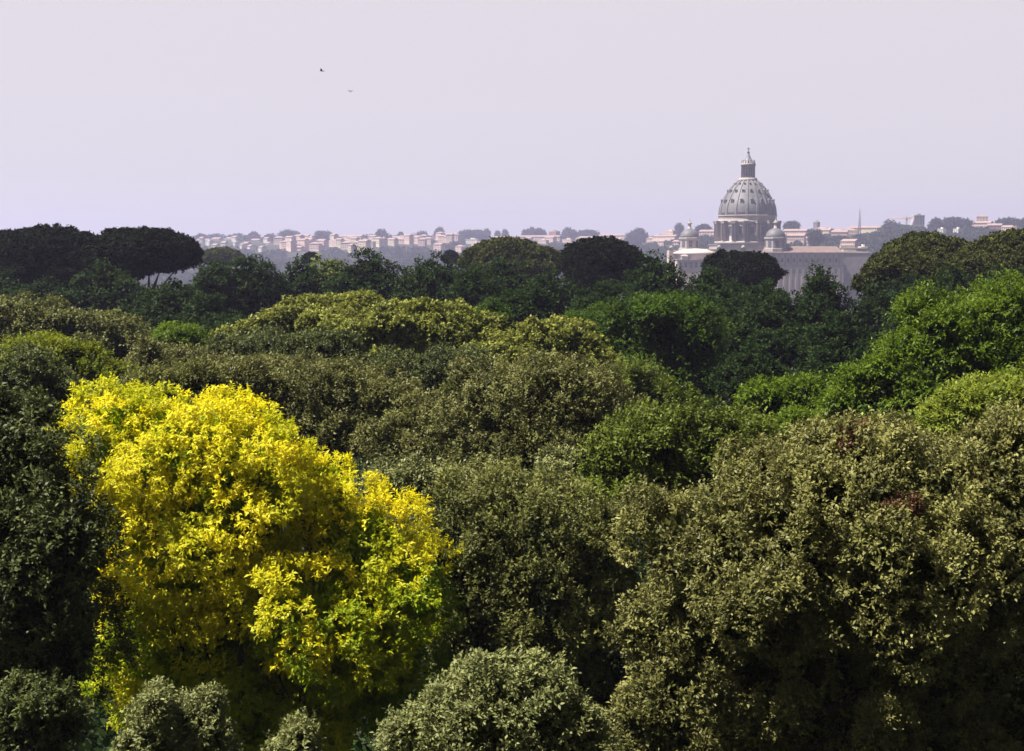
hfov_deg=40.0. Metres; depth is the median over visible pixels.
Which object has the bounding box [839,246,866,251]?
palace wing
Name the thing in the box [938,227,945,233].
house
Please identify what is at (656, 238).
house
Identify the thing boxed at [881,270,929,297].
dark tree
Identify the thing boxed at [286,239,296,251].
house
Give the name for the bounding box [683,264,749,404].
dark tree
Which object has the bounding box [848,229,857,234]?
house
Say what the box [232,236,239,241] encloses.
house
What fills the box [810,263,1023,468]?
bright tree
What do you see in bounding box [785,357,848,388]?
dark tree
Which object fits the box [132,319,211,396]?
bright tree
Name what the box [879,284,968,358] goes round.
dark tree
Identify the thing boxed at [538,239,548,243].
house
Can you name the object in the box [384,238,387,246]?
house
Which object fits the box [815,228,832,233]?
house
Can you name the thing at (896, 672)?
holm oak
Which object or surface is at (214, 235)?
ridge tree
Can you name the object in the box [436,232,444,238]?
house
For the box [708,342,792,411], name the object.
dark tree
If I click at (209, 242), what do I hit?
house
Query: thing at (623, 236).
house
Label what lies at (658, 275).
dark tree
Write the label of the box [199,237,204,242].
house
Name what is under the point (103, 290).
dark tree
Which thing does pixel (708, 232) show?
house
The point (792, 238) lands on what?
house
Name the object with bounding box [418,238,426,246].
house
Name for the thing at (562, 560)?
holm oak
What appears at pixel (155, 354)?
shrubby tree
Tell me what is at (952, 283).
dark tree
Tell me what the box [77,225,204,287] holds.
stone pine
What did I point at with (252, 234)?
ridge tree
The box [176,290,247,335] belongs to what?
dark tree
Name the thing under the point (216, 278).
dark tree
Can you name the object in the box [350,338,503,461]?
shrubby tree
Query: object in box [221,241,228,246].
house
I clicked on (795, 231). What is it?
house
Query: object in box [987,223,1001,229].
house
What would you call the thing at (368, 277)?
dark tree
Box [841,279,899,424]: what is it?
dark tree
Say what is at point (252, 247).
house
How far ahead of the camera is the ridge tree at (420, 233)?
3032.64 m
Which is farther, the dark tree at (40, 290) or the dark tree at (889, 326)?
the dark tree at (40, 290)
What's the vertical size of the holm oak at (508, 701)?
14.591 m
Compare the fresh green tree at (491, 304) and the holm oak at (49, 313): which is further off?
the fresh green tree at (491, 304)
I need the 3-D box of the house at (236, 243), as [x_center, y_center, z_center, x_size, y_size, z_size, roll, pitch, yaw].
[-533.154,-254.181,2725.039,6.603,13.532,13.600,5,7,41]
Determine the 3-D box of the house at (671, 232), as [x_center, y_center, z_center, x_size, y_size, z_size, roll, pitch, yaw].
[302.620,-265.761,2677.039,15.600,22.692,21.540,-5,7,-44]
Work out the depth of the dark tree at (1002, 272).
127.56 m
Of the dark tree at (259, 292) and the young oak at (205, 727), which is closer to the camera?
the young oak at (205, 727)
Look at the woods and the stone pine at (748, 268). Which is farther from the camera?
the woods
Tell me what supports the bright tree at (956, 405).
on the ground
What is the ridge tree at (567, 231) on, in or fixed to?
on the ground
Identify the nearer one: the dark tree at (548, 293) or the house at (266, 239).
the dark tree at (548, 293)
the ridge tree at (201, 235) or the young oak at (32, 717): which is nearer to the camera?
the young oak at (32, 717)
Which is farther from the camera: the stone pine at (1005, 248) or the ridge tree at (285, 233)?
the ridge tree at (285, 233)
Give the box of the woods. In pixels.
[122,224,1002,297]
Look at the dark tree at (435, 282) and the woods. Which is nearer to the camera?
the dark tree at (435, 282)
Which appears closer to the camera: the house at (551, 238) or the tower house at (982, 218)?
the tower house at (982, 218)
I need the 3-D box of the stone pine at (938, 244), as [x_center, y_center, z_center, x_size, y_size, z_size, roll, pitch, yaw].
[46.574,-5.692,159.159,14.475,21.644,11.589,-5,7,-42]
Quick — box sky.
[0,0,1023,236]
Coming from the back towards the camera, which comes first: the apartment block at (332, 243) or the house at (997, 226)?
the apartment block at (332, 243)
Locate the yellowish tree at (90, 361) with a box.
[0,328,138,648]
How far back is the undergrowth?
53.95 m
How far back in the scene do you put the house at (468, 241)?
3038.47 m
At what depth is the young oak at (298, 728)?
20.07 m
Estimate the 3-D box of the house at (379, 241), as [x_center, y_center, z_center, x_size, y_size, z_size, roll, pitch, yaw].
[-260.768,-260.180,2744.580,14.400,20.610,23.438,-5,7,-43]
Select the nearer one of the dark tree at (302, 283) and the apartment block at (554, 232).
the dark tree at (302, 283)
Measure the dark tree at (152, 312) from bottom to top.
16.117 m
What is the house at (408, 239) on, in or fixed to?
on the ground
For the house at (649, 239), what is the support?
on the ground
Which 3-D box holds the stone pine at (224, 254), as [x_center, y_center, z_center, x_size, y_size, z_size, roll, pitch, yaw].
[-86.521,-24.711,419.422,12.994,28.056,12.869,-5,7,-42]
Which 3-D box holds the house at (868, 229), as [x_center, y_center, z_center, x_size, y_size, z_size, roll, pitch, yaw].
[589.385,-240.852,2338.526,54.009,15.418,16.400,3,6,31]
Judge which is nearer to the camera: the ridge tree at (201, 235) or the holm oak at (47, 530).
the holm oak at (47, 530)
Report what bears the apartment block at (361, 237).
on the ground
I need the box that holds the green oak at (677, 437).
[571,372,787,604]
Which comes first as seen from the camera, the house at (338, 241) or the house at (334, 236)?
the house at (338, 241)
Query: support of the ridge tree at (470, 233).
on the ground
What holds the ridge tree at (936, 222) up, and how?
on the ground
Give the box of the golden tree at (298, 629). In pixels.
[42,371,466,750]
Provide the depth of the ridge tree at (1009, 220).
2270.88 m
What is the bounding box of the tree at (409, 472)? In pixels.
[360,441,587,645]
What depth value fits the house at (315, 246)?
2670.78 m
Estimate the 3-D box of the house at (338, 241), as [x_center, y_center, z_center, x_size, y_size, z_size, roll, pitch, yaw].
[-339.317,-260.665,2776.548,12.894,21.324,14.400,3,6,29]
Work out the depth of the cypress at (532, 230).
3265.74 m
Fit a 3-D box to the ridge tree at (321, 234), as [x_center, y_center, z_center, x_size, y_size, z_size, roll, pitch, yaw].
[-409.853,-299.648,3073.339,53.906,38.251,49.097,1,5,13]
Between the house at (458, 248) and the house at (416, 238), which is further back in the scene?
the house at (416, 238)
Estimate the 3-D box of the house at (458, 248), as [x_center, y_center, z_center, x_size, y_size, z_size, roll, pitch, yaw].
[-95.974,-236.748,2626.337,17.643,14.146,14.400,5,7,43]
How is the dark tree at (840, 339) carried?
on the ground
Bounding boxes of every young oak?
[0,664,98,750]
[109,675,185,750]
[161,679,245,750]
[259,705,329,750]
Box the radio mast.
[858,212,860,233]
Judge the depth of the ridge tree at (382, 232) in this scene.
2939.89 m
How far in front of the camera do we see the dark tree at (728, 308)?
114.19 m
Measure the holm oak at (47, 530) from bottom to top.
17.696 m
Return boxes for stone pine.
[0,223,98,290]
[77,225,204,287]
[201,246,245,267]
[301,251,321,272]
[440,249,460,280]
[456,235,561,283]
[557,235,648,296]
[697,248,788,287]
[850,252,974,298]
[866,230,971,261]
[949,227,1023,288]
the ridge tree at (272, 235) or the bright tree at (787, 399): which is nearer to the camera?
the bright tree at (787, 399)
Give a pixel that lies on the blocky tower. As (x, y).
(917, 220)
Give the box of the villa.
[445,233,459,241]
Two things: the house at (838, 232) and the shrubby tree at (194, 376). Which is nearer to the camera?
the shrubby tree at (194, 376)
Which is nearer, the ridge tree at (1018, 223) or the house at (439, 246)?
the ridge tree at (1018, 223)
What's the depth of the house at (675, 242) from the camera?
2409.40 m
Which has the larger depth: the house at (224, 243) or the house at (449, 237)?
the house at (449, 237)
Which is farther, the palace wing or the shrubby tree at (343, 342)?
the palace wing
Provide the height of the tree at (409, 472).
14.483 m
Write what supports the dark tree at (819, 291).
on the ground
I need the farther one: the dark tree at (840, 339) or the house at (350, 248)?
the house at (350, 248)
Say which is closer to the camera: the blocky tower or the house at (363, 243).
the blocky tower
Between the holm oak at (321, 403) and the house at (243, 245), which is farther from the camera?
the house at (243, 245)
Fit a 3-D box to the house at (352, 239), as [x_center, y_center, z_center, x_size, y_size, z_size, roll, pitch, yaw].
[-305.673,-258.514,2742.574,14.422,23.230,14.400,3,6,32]
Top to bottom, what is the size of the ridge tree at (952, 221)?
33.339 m
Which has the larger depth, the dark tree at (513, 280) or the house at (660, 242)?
the house at (660, 242)
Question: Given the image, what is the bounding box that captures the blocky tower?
[910,214,924,226]
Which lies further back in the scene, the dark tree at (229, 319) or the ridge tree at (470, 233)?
the ridge tree at (470, 233)
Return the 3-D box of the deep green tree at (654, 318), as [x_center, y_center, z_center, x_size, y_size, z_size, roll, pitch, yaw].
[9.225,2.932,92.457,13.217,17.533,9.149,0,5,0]
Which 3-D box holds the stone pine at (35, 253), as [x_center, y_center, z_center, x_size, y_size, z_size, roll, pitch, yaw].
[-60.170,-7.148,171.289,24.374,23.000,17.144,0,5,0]
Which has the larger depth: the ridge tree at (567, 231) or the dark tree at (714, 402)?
the ridge tree at (567, 231)
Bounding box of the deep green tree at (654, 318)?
[556,286,739,410]
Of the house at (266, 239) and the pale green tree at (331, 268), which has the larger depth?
the house at (266, 239)
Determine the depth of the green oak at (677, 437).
37.78 m
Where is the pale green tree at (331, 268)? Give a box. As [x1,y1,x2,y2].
[309,253,352,292]
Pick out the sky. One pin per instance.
(191, 117)
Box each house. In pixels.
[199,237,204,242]
[206,239,213,244]
[211,237,223,239]
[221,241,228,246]
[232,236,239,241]
[233,241,239,247]
[239,243,246,248]
[247,245,255,250]
[258,246,266,251]
[263,237,271,242]
[274,236,284,244]
[281,240,288,250]
[285,236,295,240]
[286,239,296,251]
[294,234,304,240]
[297,238,309,249]
[297,246,304,250]
[309,242,321,251]
[318,239,328,247]
[330,234,338,239]
[335,238,344,247]
[341,241,352,249]
[348,244,356,252]
[350,237,359,243]
[358,240,369,251]
[368,235,377,239]
[371,240,375,247]
[372,237,384,246]
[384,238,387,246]
[388,238,397,245]
[404,234,413,244]
[414,236,421,243]
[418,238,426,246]
[426,237,433,244]
[433,243,445,251]
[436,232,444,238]
[438,235,445,242]
[446,233,453,242]
[455,245,465,251]
[466,238,479,243]
[519,235,561,240]
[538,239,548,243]
[544,236,556,242]
[562,238,574,243]
[599,234,626,239]
[646,237,652,242]
[653,235,678,242]
[657,240,667,245]
[664,230,677,234]
[672,240,679,245]
[699,230,713,235]
[783,229,808,236]
[787,234,805,244]
[813,220,819,228]
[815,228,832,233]
[831,230,847,235]
[840,239,859,247]
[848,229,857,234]
[850,226,880,233]
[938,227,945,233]
[953,227,962,232]
[972,221,993,226]
[976,215,987,220]
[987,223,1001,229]
[1001,225,1020,229]
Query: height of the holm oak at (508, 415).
16.816 m
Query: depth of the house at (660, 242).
2493.14 m
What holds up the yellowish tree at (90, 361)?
on the ground
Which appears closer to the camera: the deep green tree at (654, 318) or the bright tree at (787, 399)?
the bright tree at (787, 399)
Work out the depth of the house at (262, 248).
2625.26 m
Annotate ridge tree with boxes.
[197,233,207,238]
[206,233,222,238]
[247,231,260,240]
[259,233,275,241]
[275,229,300,236]
[313,230,331,239]
[372,228,391,237]
[412,230,435,242]
[458,229,488,242]
[560,227,576,239]
[576,229,599,236]
[625,227,648,242]
[694,223,713,233]
[783,220,800,229]
[806,228,825,245]
[875,219,901,232]
[927,216,945,228]
[941,216,974,228]
[994,216,1020,225]
[1011,217,1023,228]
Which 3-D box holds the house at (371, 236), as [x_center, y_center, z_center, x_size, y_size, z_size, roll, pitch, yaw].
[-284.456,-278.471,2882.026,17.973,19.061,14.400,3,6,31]
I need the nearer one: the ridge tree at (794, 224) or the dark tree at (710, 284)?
the dark tree at (710, 284)
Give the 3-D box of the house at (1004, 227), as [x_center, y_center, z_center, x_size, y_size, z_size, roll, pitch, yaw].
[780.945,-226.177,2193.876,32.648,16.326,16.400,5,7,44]
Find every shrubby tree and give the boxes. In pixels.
[0,339,90,749]
[86,352,230,417]
[88,333,213,409]
[199,321,366,554]
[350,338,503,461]
[579,353,680,654]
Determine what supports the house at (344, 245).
on the ground
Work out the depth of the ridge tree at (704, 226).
2510.82 m
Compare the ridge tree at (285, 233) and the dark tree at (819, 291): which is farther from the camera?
the ridge tree at (285, 233)
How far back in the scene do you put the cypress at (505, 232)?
3267.21 m
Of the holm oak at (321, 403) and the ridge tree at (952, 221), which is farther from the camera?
the ridge tree at (952, 221)
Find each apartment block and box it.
[329,240,345,246]
[342,235,365,239]
[397,238,403,243]
[549,230,559,234]
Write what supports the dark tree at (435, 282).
on the ground
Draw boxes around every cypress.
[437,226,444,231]
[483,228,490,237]
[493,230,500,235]
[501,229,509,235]
[528,226,534,234]
[536,227,542,234]
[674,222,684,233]
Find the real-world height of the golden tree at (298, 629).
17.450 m
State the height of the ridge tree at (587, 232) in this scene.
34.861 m
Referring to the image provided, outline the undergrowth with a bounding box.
[6,308,1023,750]
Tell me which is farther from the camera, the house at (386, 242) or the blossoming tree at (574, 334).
the house at (386, 242)
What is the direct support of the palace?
on the ground
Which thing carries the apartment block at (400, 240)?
on the ground
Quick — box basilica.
[667,147,844,305]
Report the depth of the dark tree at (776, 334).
106.53 m
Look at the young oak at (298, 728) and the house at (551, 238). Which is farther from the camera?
the house at (551, 238)
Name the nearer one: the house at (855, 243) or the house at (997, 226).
the house at (855, 243)
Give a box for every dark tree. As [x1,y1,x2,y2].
[0,267,24,295]
[3,275,88,431]
[65,256,147,319]
[110,295,182,486]
[127,276,223,315]
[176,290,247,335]
[187,260,244,310]
[198,311,245,335]
[225,253,288,318]
[268,253,329,319]
[319,244,413,300]
[386,249,463,403]
[442,256,508,430]
[460,255,536,295]
[473,289,546,332]
[496,268,582,319]
[564,278,635,323]
[618,248,688,300]
[664,394,738,479]
[665,287,737,392]
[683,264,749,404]
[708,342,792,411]
[710,301,818,499]
[728,277,809,455]
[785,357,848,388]
[790,307,884,373]
[796,260,852,335]
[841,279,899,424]
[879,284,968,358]
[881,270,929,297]
[922,263,984,301]
[972,280,1020,335]
[976,263,1023,294]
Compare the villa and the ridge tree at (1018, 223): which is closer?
the ridge tree at (1018, 223)
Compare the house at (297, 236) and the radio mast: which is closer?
the radio mast
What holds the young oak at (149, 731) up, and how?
on the ground
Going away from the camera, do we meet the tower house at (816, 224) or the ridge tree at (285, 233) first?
the tower house at (816, 224)
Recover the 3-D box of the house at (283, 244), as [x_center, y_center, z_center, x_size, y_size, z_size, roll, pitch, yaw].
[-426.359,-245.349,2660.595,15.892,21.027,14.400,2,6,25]
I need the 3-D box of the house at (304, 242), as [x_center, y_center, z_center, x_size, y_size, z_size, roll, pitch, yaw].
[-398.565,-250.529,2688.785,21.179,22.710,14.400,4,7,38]
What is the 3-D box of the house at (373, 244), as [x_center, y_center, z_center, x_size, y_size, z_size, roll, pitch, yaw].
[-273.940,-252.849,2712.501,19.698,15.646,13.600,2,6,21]
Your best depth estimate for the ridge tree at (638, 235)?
2801.55 m
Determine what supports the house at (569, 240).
on the ground
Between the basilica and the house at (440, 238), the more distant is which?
the house at (440, 238)
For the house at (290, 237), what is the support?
on the ground
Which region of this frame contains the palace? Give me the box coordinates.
[842,250,870,305]
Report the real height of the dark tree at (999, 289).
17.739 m
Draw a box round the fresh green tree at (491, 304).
[468,296,512,327]
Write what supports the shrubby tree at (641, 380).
on the ground
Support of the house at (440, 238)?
on the ground
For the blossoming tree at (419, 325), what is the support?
on the ground
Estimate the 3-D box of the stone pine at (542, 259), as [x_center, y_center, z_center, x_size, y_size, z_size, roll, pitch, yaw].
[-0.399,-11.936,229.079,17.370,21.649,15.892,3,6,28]
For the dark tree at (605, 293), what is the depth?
125.04 m
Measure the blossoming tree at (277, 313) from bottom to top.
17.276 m
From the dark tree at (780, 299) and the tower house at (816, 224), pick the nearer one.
the dark tree at (780, 299)
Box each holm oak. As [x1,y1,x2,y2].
[0,289,155,556]
[0,379,144,746]
[168,344,444,556]
[352,345,655,617]
[368,643,618,750]
[404,451,655,750]
[596,391,1023,750]
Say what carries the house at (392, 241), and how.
on the ground
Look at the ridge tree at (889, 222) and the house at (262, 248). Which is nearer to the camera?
the ridge tree at (889, 222)
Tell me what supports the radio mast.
on the ground
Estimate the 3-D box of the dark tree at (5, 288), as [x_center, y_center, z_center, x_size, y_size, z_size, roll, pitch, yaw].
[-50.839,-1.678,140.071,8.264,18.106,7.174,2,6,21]
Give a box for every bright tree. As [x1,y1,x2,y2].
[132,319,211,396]
[728,368,863,649]
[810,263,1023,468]
[901,357,1023,694]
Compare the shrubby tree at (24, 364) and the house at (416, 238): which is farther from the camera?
the house at (416, 238)
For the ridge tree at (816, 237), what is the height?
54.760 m
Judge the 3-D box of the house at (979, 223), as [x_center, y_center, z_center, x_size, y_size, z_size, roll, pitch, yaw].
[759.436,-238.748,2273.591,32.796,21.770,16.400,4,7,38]
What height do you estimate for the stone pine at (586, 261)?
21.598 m
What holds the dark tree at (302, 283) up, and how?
on the ground
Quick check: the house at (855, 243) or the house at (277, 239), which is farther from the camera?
the house at (277, 239)
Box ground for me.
[67,233,1016,750]
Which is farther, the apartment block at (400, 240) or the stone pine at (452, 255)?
the apartment block at (400, 240)
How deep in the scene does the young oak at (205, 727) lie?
20.80 m
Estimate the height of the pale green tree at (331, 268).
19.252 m
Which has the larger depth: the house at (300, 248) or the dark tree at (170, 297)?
the house at (300, 248)
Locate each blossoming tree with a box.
[208,288,407,343]
[294,296,509,545]
[457,312,623,601]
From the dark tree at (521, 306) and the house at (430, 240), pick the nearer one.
the dark tree at (521, 306)
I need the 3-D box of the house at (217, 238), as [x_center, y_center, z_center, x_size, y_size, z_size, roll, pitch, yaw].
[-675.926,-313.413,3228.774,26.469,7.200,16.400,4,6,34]
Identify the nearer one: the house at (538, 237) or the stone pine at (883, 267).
the stone pine at (883, 267)
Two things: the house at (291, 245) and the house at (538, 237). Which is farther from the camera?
the house at (538, 237)
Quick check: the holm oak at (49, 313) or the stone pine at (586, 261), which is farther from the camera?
the stone pine at (586, 261)
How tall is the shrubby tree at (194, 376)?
16.664 m
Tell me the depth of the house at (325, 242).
2806.20 m
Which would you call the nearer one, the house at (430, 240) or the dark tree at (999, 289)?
the dark tree at (999, 289)
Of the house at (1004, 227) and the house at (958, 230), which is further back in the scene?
the house at (1004, 227)
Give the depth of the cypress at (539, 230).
3265.98 m
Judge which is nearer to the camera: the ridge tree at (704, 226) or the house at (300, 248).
the ridge tree at (704, 226)
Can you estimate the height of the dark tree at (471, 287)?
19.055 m

